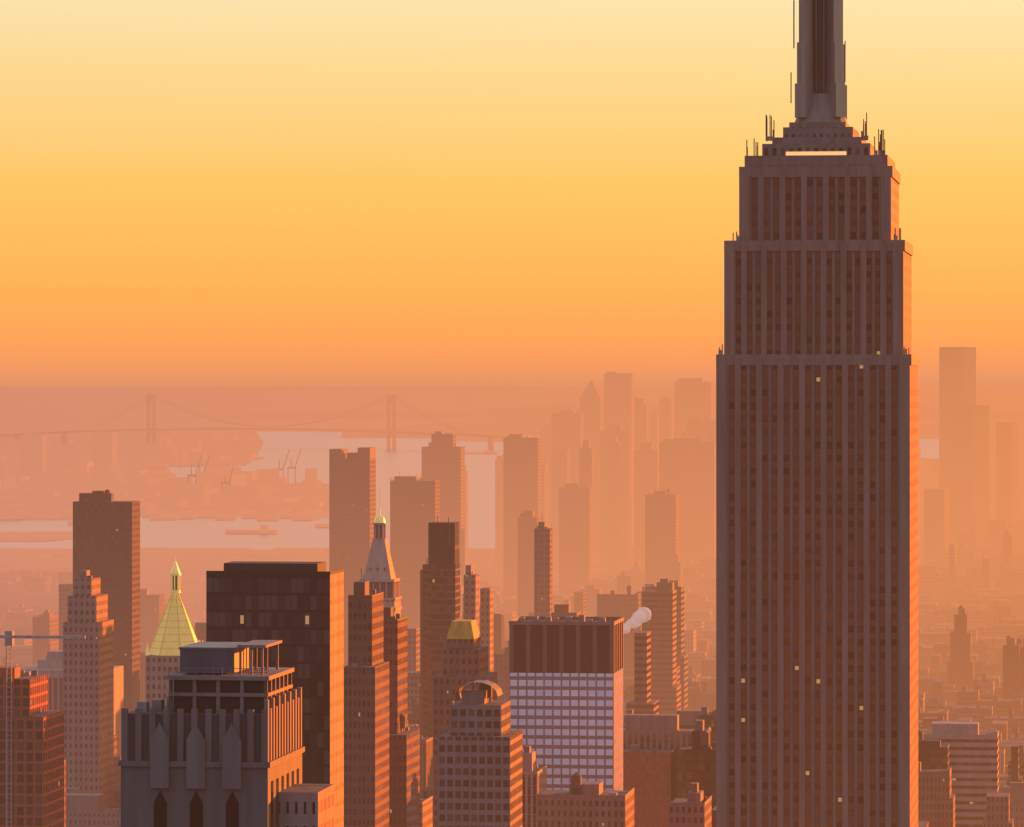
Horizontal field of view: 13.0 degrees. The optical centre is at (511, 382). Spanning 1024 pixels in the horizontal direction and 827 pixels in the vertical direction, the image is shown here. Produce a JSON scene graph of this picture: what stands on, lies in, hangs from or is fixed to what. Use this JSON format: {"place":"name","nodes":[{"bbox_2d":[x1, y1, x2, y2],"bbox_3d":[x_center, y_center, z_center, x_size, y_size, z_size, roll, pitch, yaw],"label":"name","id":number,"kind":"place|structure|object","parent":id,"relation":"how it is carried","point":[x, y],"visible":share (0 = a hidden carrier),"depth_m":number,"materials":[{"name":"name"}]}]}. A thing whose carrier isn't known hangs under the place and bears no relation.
{"place":"outdoors","nodes":[
{"label":"outdoors","id":0,"kind":"place"},
{"bbox_2d":[0,394,535,449],"bbox_3d":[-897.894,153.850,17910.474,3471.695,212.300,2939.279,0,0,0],"label":"bridge","id":1,"kind":"structure","parent":0,"point":[152,398],"depth_m":17949.25,"materials":[{"name":"metal"}]},
{"bbox_2d":[0,429,539,533],"bbox_3d":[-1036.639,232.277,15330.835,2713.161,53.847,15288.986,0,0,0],"label":"shore","id":2,"kind":"structure","parent":0,"point":[264,488],"depth_m":10212.42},
{"bbox_2d":[187,448,301,490],"bbox_3d":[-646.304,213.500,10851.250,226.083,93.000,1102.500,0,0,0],"label":"port cranes","id":3,"kind":"object","parent":2,"relation":"on","point":[225,482],"visible":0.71,"depth_m":10700.00,"materials":[{"name":"metal"}]},
{"bbox_2d":[0,386,1023,548],"bbox_3d":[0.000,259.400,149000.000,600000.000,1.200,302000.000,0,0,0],"label":"water","id":4,"kind":"structure","parent":0,"point":[273,447],"depth_m":26474.71,"materials":[{"name":"liquid"}]},
{"bbox_2d":[0,456,1023,826],"bbox_3d":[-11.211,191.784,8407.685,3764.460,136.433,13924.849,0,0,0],"label":"city","id":5,"kind":"object","parent":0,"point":[970,680],"visible":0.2,"depth_m":3239.64,"materials":[{"name":"brown concrete"}]},
{"bbox_2d":[0,347,1017,826],"bbox_3d":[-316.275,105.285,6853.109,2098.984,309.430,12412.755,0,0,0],"label":"buildings","id":6,"kind":"structure","parent":5,"relation":"on","point":[262,705],"depth_m":1699.69,"materials":[{"name":"grey concrete"}]},
{"bbox_2d":[623,607,650,633],"bbox_3d":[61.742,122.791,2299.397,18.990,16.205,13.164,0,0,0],"label":"steam","id":7,"kind":"object","parent":6,"relation":"on","point":[640,616],"visible":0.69,"depth_m":2294.92,"materials":[{"name":"white"}]},
{"bbox_2d":[716,0,919,826],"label":"skyscraper","id":8,"kind":"structure","parent":5,"relation":"on","point":[817,363],"depth_m":1285.34,"materials":[{"name":"grey stone"}]},
{"bbox_2d":[0,404,1023,441],"bbox_3d":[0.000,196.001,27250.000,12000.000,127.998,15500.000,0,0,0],"label":"hills","id":9,"kind":"structure","parent":0,"point":[530,420],"depth_m":32021.35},
{"bbox_2d":[0,0,1023,385],"label":"sky","id":10,"kind":"structure","parent":0,"point":[193,192],"materials":[{"name":"orange"}]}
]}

